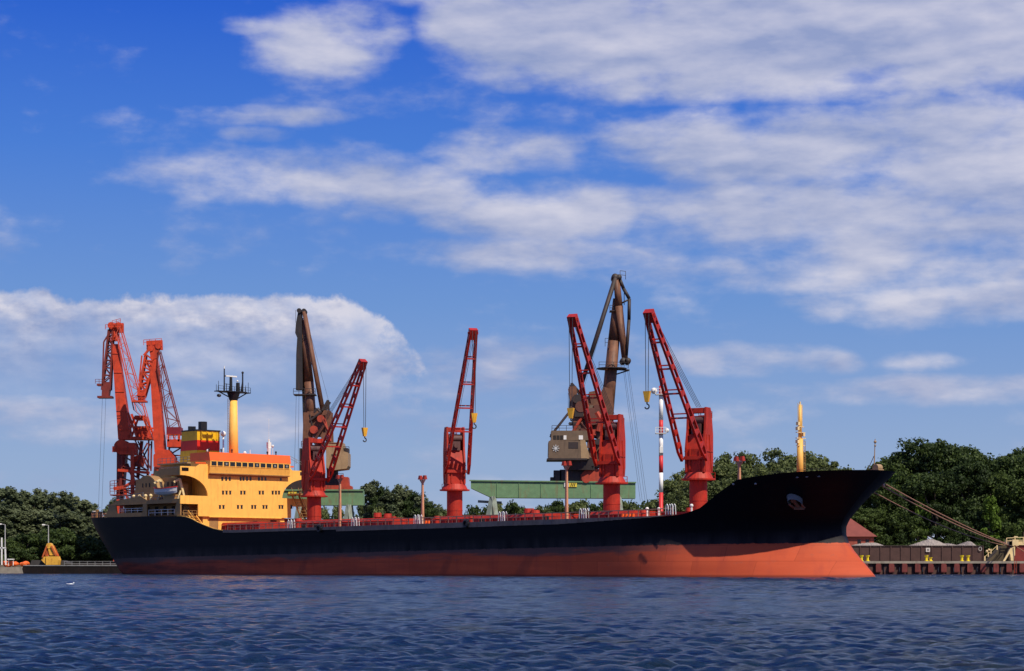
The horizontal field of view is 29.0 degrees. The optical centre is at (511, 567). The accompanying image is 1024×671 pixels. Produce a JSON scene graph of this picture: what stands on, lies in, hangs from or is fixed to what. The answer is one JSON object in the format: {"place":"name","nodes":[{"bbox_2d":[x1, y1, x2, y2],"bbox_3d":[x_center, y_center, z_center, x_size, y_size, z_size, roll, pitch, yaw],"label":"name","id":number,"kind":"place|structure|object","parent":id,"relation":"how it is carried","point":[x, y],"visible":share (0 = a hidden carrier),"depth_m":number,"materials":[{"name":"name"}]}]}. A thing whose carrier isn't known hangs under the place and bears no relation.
{"place":"outdoors","nodes":[
{"label":"outdoors","id":0,"kind":"place"},
{"bbox_2d":[0,573,1023,670],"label":"water","id":1,"kind":"structure","parent":0,"point":[877,622],"depth_m":46.17,"materials":[{"name":"liquid"}]},
{"bbox_2d":[0,567,22,572],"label":"landing stage","id":2,"kind":"object","parent":1,"relation":"in","point":[11,570],"visible":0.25,"depth_m":452.00,"materials":[{"name":"concrete"}]},
{"bbox_2d":[0,538,13,565],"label":"boat lift frame","id":3,"kind":"object","parent":2,"relation":"on","point":[2,548],"visible":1,"depth_m":452.85,"materials":[{"name":"white paint"}]},
{"bbox_2d":[3,561,29,566],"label":"net pile","id":4,"kind":"object","parent":2,"relation":"on","point":[20,564],"visible":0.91,"depth_m":453.97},
{"bbox_2d":[22,560,121,573],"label":"quay","id":5,"kind":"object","parent":1,"relation":"on","point":[42,567],"visible":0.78,"depth_m":426.00,"materials":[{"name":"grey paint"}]},
{"bbox_2d":[41,543,60,564],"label":"cargo grab","id":6,"kind":"object","parent":5,"relation":"on","point":[47,558],"visible":1,"depth_m":427.07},
{"bbox_2d":[91,309,894,576],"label":"cargo ship","id":7,"kind":"object","parent":1,"relation":"on","point":[220,513],"visible":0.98,"depth_m":304.02,"materials":[{"name":"paint"}]},
{"bbox_2d":[154,486,177,494],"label":"lifeboat","id":8,"kind":"object","parent":7,"relation":"hanging from","point":[166,491],"visible":1,"depth_m":367.00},
{"bbox_2d":[874,492,1003,545],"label":"mooring rope","id":9,"kind":"object","parent":7,"relation":"attached to","point":[933,521],"visible":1,"depth_m":314.01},
{"bbox_2d":[882,485,1007,544],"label":"mooring rope","id":10,"kind":"object","parent":7,"relation":"attached to","point":[940,516],"visible":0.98,"depth_m":315.10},
{"bbox_2d":[863,561,1023,573],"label":"quay wall","id":11,"kind":"structure","parent":1,"relation":"in","point":[945,567],"depth_m":383.05,"materials":[{"name":"concrete"}]},
{"bbox_2d":[0,0,1023,539],"label":"sky","id":12,"kind":"structure","parent":0,"point":[817,204],"materials":[{"name":"blue"}]},
{"bbox_3d":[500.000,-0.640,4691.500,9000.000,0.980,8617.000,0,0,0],"label":"ground","id":13,"kind":"structure","parent":0,"visible":0},
{"bbox_2d":[0,486,14,538],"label":"tree","id":14,"kind":"object","parent":13,"relation":"on","point":[3,495],"visible":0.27,"depth_m":501.15,"materials":[{"name":"green plant"}]},
{"bbox_2d":[0,505,18,553],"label":"tree","id":15,"kind":"object","parent":13,"relation":"on","point":[11,532],"visible":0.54,"depth_m":489.19,"materials":[{"name":"green plant"}]},
{"bbox_2d":[1,508,25,533],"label":"tree","id":16,"kind":"object","parent":13,"relation":"on","point":[17,513],"visible":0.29,"depth_m":495.04,"materials":[{"name":"green plant"}]},
{"bbox_2d":[0,538,29,561],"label":"bush","id":17,"kind":"object","parent":13,"relation":"on","point":[8,543],"visible":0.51,"depth_m":473.72,"materials":[{"name":"green plant"}]},
{"bbox_2d":[2,487,29,511],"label":"tree","id":18,"kind":"object","parent":13,"relation":"on","point":[18,499],"visible":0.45,"depth_m":500.12,"materials":[{"name":"green plant"}]},
{"bbox_2d":[0,532,43,562],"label":"bush","id":19,"kind":"object","parent":13,"relation":"on","point":[20,553],"visible":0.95,"depth_m":472.97,"materials":[{"name":"green plant"}]},
{"bbox_2d":[17,511,37,534],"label":"tree","id":20,"kind":"object","parent":13,"relation":"on","point":[25,520],"visible":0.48,"depth_m":495.29,"materials":[{"name":"green plant"}]},
{"bbox_2d":[14,532,44,559],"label":"bush","id":21,"kind":"object","parent":13,"relation":"on","point":[37,543],"visible":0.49,"depth_m":476.30,"materials":[{"name":"green plant"}]},
{"bbox_2d":[20,490,42,510],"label":"tree","id":22,"kind":"object","parent":13,"relation":"on","point":[32,501],"visible":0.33,"depth_m":502.42,"materials":[{"name":"green plant"}]},
{"bbox_2d":[24,509,50,536],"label":"tree","id":23,"kind":"object","parent":13,"relation":"on","point":[37,519],"visible":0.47,"depth_m":495.80,"materials":[{"name":"green plant"}]},
{"bbox_2d":[31,487,50,510],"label":"tree","id":24,"kind":"object","parent":13,"relation":"on","point":[39,492],"visible":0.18,"depth_m":507.93,"materials":[{"name":"green plant"}]},
{"bbox_2d":[34,510,63,536],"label":"tree","id":25,"kind":"object","parent":13,"relation":"on","point":[49,519],"visible":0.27,"depth_m":494.50,"materials":[{"name":"green plant"}]},
{"bbox_2d":[42,492,65,514],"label":"tree","id":26,"kind":"object","parent":13,"relation":"on","point":[52,500],"visible":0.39,"depth_m":503.72,"materials":[{"name":"green plant"}]},
{"bbox_2d":[30,527,82,560],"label":"bush","id":27,"kind":"object","parent":13,"relation":"on","point":[55,540],"visible":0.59,"depth_m":473.48,"materials":[{"name":"green plant"}]},
{"bbox_2d":[58,490,73,513],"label":"tree","id":28,"kind":"object","parent":13,"relation":"on","point":[67,506],"visible":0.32,"depth_m":503.82,"materials":[{"name":"green plant"}]},
{"bbox_2d":[54,511,78,539],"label":"tree","id":29,"kind":"object","parent":13,"relation":"on","point":[67,519],"visible":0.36,"depth_m":488.05,"materials":[{"name":"green plant"}]},
{"bbox_2d":[54,527,93,560],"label":"bush","id":30,"kind":"object","parent":13,"relation":"on","point":[64,549],"visible":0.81,"depth_m":473.40,"materials":[{"name":"green plant"}]},
{"bbox_2d":[65,512,90,543],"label":"tree","id":31,"kind":"object","parent":13,"relation":"on","point":[82,521],"visible":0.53,"depth_m":488.91,"materials":[{"name":"green plant"}]},
{"bbox_2d":[66,496,91,527],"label":"tree","id":32,"kind":"object","parent":13,"relation":"on","point":[78,506],"visible":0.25,"depth_m":501.35,"materials":[{"name":"green plant"}]},
{"bbox_2d":[66,534,103,562],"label":"bush","id":33,"kind":"object","parent":13,"relation":"on","point":[88,538],"visible":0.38,"depth_m":477.16,"materials":[{"name":"green plant"}]},
{"bbox_2d":[76,523,95,562],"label":"tree","id":34,"kind":"object","parent":13,"relation":"on","point":[90,529],"visible":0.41,"depth_m":488.17,"materials":[{"name":"green plant"}]},
{"bbox_2d":[82,503,99,523],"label":"tree","id":35,"kind":"object","parent":13,"relation":"on","point":[92,507],"visible":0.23,"depth_m":502.77,"materials":[{"name":"green plant"}]},
{"bbox_2d":[77,538,108,562],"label":"bush","id":36,"kind":"object","parent":13,"relation":"on","point":[93,552],"visible":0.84,"depth_m":473.49,"materials":[{"name":"green plant"}]},
{"bbox_2d":[85,531,104,562],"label":"tree","id":37,"kind":"object","parent":13,"relation":"on","point":[96,535],"visible":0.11,"depth_m":484.43,"materials":[{"name":"green plant"}]},
{"bbox_2d":[99,546,112,562],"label":"bush","id":38,"kind":"object","parent":13,"relation":"on","point":[108,555],"visible":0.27,"depth_m":474.25,"materials":[{"name":"green plant"}]},
{"bbox_2d":[95,319,153,560],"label":"harbour crane","id":39,"kind":"object","parent":13,"relation":"on","point":[122,448],"visible":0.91,"depth_m":460.63,"materials":[{"name":"metal"}]},
{"bbox_2d":[131,338,182,475],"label":"harbour crane","id":40,"kind":"object","parent":13,"relation":"on","point":[154,347],"visible":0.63,"depth_m":450.80,"materials":[{"name":"metal"}]},
{"bbox_2d":[282,308,364,518],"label":"harbour crane","id":41,"kind":"object","parent":13,"relation":"on","point":[313,418],"visible":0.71,"depth_m":406.13,"materials":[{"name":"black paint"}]},
{"bbox_2d":[321,506,331,519],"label":"bush","id":42,"kind":"object","parent":13,"relation":"on","point":[325,514],"visible":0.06,"depth_m":504.04,"materials":[{"name":"green plant"}]},
{"bbox_2d":[330,506,343,518],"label":"bush","id":43,"kind":"object","parent":13,"relation":"on","point":[335,511],"visible":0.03,"depth_m":501.18,"materials":[{"name":"green plant"}]},
{"bbox_2d":[355,506,366,517],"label":"bush","id":44,"kind":"object","parent":13,"relation":"on","point":[358,508],"visible":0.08,"depth_m":494.46,"materials":[{"name":"green plant"}]},
{"bbox_2d":[358,479,380,518],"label":"tree","id":45,"kind":"object","parent":13,"relation":"on","point":[370,488],"visible":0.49,"depth_m":480.87,"materials":[{"name":"green plant"}]},
{"bbox_2d":[367,485,390,517],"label":"tree","id":46,"kind":"object","parent":13,"relation":"on","point":[381,490],"visible":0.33,"depth_m":479.99,"materials":[{"name":"green plant"}]},
{"bbox_2d":[372,506,394,517],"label":"bush","id":47,"kind":"object","parent":13,"relation":"on","point":[377,510],"visible":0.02,"depth_m":475.30,"materials":[{"name":"green plant"}]},
{"bbox_2d":[376,488,403,517],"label":"tree","id":48,"kind":"object","parent":13,"relation":"on","point":[392,506],"visible":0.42,"depth_m":477.34,"materials":[{"name":"green plant"}]},
{"bbox_2d":[394,483,413,512],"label":"tree","id":49,"kind":"object","parent":13,"relation":"on","point":[404,493],"visible":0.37,"depth_m":480.91,"materials":[{"name":"green plant"}]},
{"bbox_2d":[401,491,426,517],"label":"tree","id":50,"kind":"object","parent":13,"relation":"on","point":[410,501],"visible":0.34,"depth_m":478.37,"materials":[{"name":"green plant"}]},
{"bbox_2d":[410,496,432,515],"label":"tree","id":51,"kind":"object","parent":13,"relation":"on","point":[417,504],"visible":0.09,"depth_m":475.30,"materials":[{"name":"green plant"}]},
{"bbox_2d":[414,501,437,517],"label":"bush","id":52,"kind":"object","parent":13,"relation":"on","point":[430,510],"visible":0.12,"depth_m":468.11,"materials":[{"name":"green plant"}]},
{"bbox_2d":[433,504,442,516],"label":"tree","id":53,"kind":"object","parent":13,"relation":"on","point":[438,507],"visible":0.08,"depth_m":478.81,"materials":[{"name":"green plant"}]},
{"bbox_2d":[435,509,446,515],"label":"bush","id":54,"kind":"object","parent":13,"relation":"on","point":[443,512],"visible":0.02,"depth_m":466.90,"materials":[{"name":"green plant"}]},
{"bbox_2d":[462,505,487,515],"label":"bush","id":55,"kind":"object","parent":13,"relation":"on","point":[476,510],"visible":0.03,"depth_m":468.12,"materials":[{"name":"green plant"}]},
{"bbox_2d":[481,504,503,514],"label":"bush","id":56,"kind":"object","parent":13,"relation":"on","point":[500,508],"visible":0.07,"depth_m":473.13,"materials":[{"name":"green plant"}]},
{"bbox_2d":[499,499,524,513],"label":"bush","id":57,"kind":"object","parent":13,"relation":"on","point":[513,508],"visible":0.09,"depth_m":468.87,"materials":[{"name":"green plant"}]},
{"bbox_2d":[534,505,553,512],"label":"bush","id":58,"kind":"object","parent":13,"relation":"on","point":[540,508],"visible":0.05,"depth_m":468.89,"materials":[{"name":"green plant"}]},
{"bbox_2d":[544,499,564,513],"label":"bush","id":59,"kind":"object","parent":13,"relation":"on","point":[557,506],"visible":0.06,"depth_m":472.21,"materials":[{"name":"green plant"}]},
{"bbox_2d":[469,270,646,514],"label":"harbour crane","id":60,"kind":"object","parent":13,"relation":"on","point":[583,470],"visible":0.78,"depth_m":390.00,"materials":[{"name":"brown metal"}]},
{"bbox_2d":[568,499,589,513],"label":"bush","id":61,"kind":"object","parent":13,"relation":"on","point":[576,506],"visible":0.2,"depth_m":470.81,"materials":[{"name":"green plant"}]},
{"bbox_2d":[587,501,602,512],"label":"bush","id":62,"kind":"object","parent":13,"relation":"on","point":[592,507],"visible":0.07,"depth_m":471.44,"materials":[{"name":"green plant"}]},
{"bbox_2d":[622,500,639,510],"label":"bush","id":63,"kind":"object","parent":13,"relation":"on","point":[624,504],"visible":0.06,"depth_m":465.69,"materials":[{"name":"green plant"}]},
{"bbox_2d":[626,499,651,510],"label":"bush","id":64,"kind":"object","parent":13,"relation":"on","point":[642,505],"visible":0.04,"depth_m":467.17,"materials":[{"name":"green plant"}]},
{"bbox_2d":[642,499,658,510],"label":"bush","id":65,"kind":"object","parent":13,"relation":"on","point":[650,505],"visible":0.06,"depth_m":462.67,"materials":[{"name":"green plant"}]},
{"bbox_2d":[651,386,668,510],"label":"radar mast","id":66,"kind":"object","parent":13,"relation":"on","point":[660,427],"visible":0.87,"depth_m":429.58,"materials":[{"name":"metal"}]},
{"bbox_2d":[654,468,688,510],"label":"tree","id":67,"kind":"object","parent":13,"relation":"on","point":[669,486],"visible":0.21,"depth_m":451.37,"materials":[{"name":"green plant"}]},
{"bbox_2d":[663,492,688,511],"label":"tree","id":68,"kind":"object","parent":13,"relation":"on","point":[669,500],"visible":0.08,"depth_m":433.69,"materials":[{"name":"green plant"}]},
{"bbox_2d":[671,481,718,511],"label":"tree","id":69,"kind":"object","parent":13,"relation":"on","point":[683,506],"visible":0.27,"depth_m":432.39,"materials":[{"name":"green plant"}]},
{"bbox_2d":[669,460,733,506],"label":"tree","id":70,"kind":"object","parent":13,"relation":"on","point":[681,489],"visible":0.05,"depth_m":444.04,"materials":[{"name":"green plant"}]},
{"bbox_2d":[707,476,735,492],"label":"tree","id":71,"kind":"object","parent":13,"relation":"on","point":[715,485],"visible":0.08,"depth_m":433.11,"materials":[{"name":"green plant"}]},
{"bbox_2d":[708,450,752,483],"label":"tree","id":72,"kind":"object","parent":13,"relation":"on","point":[726,458],"visible":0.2,"depth_m":446.63,"materials":[{"name":"green plant"}]},
{"bbox_2d":[717,468,751,492],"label":"tree","id":73,"kind":"object","parent":13,"relation":"on","point":[734,475],"visible":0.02,"depth_m":436.53,"materials":[{"name":"green plant"}]},
{"bbox_2d":[720,453,776,483],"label":"tree","id":74,"kind":"object","parent":13,"relation":"on","point":[749,461],"visible":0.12,"depth_m":446.77,"materials":[{"name":"green plant"}]},
{"bbox_2d":[745,465,775,477],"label":"tree","id":75,"kind":"object","parent":13,"relation":"on","point":[761,471],"depth_m":432.64,"materials":[{"name":"green plant"}]},
{"bbox_2d":[775,466,796,472],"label":"tree","id":76,"kind":"object","parent":13,"relation":"on","point":[779,469],"depth_m":433.31,"materials":[{"name":"green plant"}]},
{"bbox_2d":[760,447,812,473],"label":"tree","id":77,"kind":"object","parent":13,"relation":"on","point":[789,461],"visible":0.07,"depth_m":444.98,"materials":[{"name":"green plant"}]},
{"bbox_2d":[795,451,828,467],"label":"tree","id":78,"kind":"object","parent":13,"relation":"on","point":[813,462],"visible":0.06,"depth_m":452.01,"materials":[{"name":"green plant"}]},
{"bbox_2d":[808,454,854,470],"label":"tree","id":79,"kind":"object","parent":13,"relation":"on","point":[824,461],"visible":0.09,"depth_m":450.01,"materials":[{"name":"green plant"}]},
{"bbox_2d":[846,518,876,544],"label":"red building","id":80,"kind":"structure","parent":13,"relation":"on","point":[856,533],"depth_m":407.00,"materials":[{"name":"brick"}]},
{"bbox_2d":[851,508,884,543],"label":"tree","id":81,"kind":"object","parent":13,"relation":"on","point":[864,516],"visible":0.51,"depth_m":417.71,"materials":[{"name":"green plant"}]},
{"bbox_2d":[878,534,894,544],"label":"bush","id":82,"kind":"object","parent":13,"relation":"on","point":[887,539],"visible":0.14,"depth_m":417.20,"materials":[{"name":"green plant"}]},
{"bbox_2d":[859,482,923,539],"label":"tree","id":83,"kind":"object","parent":13,"relation":"on","point":[879,504],"visible":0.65,"depth_m":419.88,"materials":[{"name":"green plant"}]},
{"bbox_2d":[865,455,917,481],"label":"tree","id":84,"kind":"object","parent":13,"relation":"on","point":[886,463],"visible":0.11,"depth_m":436.15,"materials":[{"name":"green plant"}]},
{"bbox_2d":[883,473,901,539],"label":"tree","id":85,"kind":"object","parent":13,"relation":"on","point":[892,479],"visible":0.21,"depth_m":426.72,"materials":[{"name":"green plant"}]},
{"bbox_2d":[888,529,914,544],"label":"bush","id":86,"kind":"object","parent":13,"relation":"on","point":[900,535],"visible":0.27,"depth_m":417.32,"materials":[{"name":"green plant"}]},
{"bbox_2d":[875,468,945,538],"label":"tree","id":87,"kind":"object","parent":13,"relation":"on","point":[902,480],"visible":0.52,"depth_m":422.43,"materials":[{"name":"green plant"}]},
{"bbox_2d":[902,526,928,544],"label":"bush","id":88,"kind":"object","parent":13,"relation":"on","point":[918,533],"visible":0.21,"depth_m":417.32,"materials":[{"name":"green plant"}]},
{"bbox_2d":[851,545,983,560],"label":"storage wall","id":89,"kind":"structure","parent":13,"relation":"on","point":[914,552],"depth_m":400.00,"materials":[{"name":"metal"}]},
{"bbox_2d":[855,542,880,544],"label":"aggregate heap","id":90,"kind":"object","parent":89,"relation":"on","point":[867,543],"visible":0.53,"depth_m":404.75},
{"bbox_2d":[912,539,945,544],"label":"aggregate heap","id":91,"kind":"object","parent":89,"relation":"on","point":[930,542],"visible":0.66,"depth_m":404.52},
{"bbox_2d":[910,481,931,538],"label":"tree","id":92,"kind":"object","parent":13,"relation":"on","point":[919,510],"visible":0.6,"depth_m":421.43,"materials":[{"name":"green plant"}]},
{"bbox_2d":[886,437,958,532],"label":"tree","id":93,"kind":"object","parent":13,"relation":"on","point":[929,455],"visible":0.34,"depth_m":437.05,"materials":[{"name":"green plant"}]},
{"bbox_2d":[901,467,974,538],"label":"tree","id":94,"kind":"object","parent":13,"relation":"on","point":[948,486],"visible":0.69,"depth_m":421.38,"materials":[{"name":"green plant"}]},
{"bbox_2d":[928,523,958,544],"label":"bush","id":95,"kind":"object","parent":13,"relation":"on","point":[944,531],"visible":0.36,"depth_m":416.77,"materials":[{"name":"green plant"}]},
{"bbox_2d":[927,445,989,520],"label":"tree","id":96,"kind":"object","parent":13,"relation":"on","point":[963,451],"visible":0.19,"depth_m":434.26,"materials":[{"name":"green plant"}]},
{"bbox_2d":[950,526,978,544],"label":"bush","id":97,"kind":"object","parent":13,"relation":"on","point":[957,535],"visible":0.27,"depth_m":416.27,"materials":[{"name":"green plant"}]},
{"bbox_2d":[941,455,1001,529],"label":"tree","id":98,"kind":"object","parent":13,"relation":"on","point":[975,476],"visible":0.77,"depth_m":423.68,"materials":[{"name":"green plant"}]},
{"bbox_2d":[940,452,1007,536],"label":"tree","id":99,"kind":"object","parent":13,"relation":"on","point":[993,465],"visible":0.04,"depth_m":432.64,"materials":[{"name":"green plant"}]},
{"bbox_2d":[960,523,1003,555],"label":"bush","id":100,"kind":"object","parent":13,"relation":"on","point":[988,545],"visible":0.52,"depth_m":415.79,"materials":[{"name":"green plant"}]},
{"bbox_2d":[979,495,1003,559],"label":"tree","id":101,"kind":"object","parent":13,"relation":"on","point":[991,517],"visible":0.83,"depth_m":416.15,"materials":[{"name":"green plant"}]},
{"bbox_2d":[965,468,1023,536],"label":"tree","id":102,"kind":"object","parent":13,"relation":"on","point":[1001,478],"visible":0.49,"depth_m":424.29,"materials":[{"name":"green plant"}]},
{"bbox_2d":[991,523,1014,545],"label":"bush","id":103,"kind":"object","parent":13,"relation":"on","point":[1004,526],"visible":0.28,"depth_m":417.60,"materials":[{"name":"green plant"}]},
{"bbox_2d":[984,536,1023,560],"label":"mooring gantry","id":104,"kind":"object","parent":13,"relation":"on","point":[1010,551],"visible":0.98,"depth_m":386.00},
{"bbox_2d":[884,483,1006,543],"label":"mooring rope","id":105,"kind":"object","parent":104,"relation":"attached to","point":[940,513],"visible":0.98,"depth_m":314.86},
{"bbox_2d":[986,453,1023,509],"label":"tree","id":106,"kind":"object","parent":13,"relation":"on","point":[1014,466],"visible":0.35,"depth_m":431.02,"materials":[{"name":"green plant"}]},
{"bbox_2d":[997,476,1023,538],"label":"tree","id":107,"kind":"object","parent":13,"relation":"on","point":[1016,497],"visible":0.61,"depth_m":420.89,"materials":[{"name":"green plant"}]},
{"bbox_2d":[1003,518,1023,545],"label":"bush","id":108,"kind":"object","parent":13,"relation":"on","point":[1018,525],"visible":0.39,"depth_m":417.29,"materials":[{"name":"green plant"}]},
{"bbox_2d":[1005,446,1023,473],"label":"tree","id":109,"kind":"object","parent":13,"relation":"on","point":[1015,452],"visible":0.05,"depth_m":463.02,"materials":[{"name":"green plant"}]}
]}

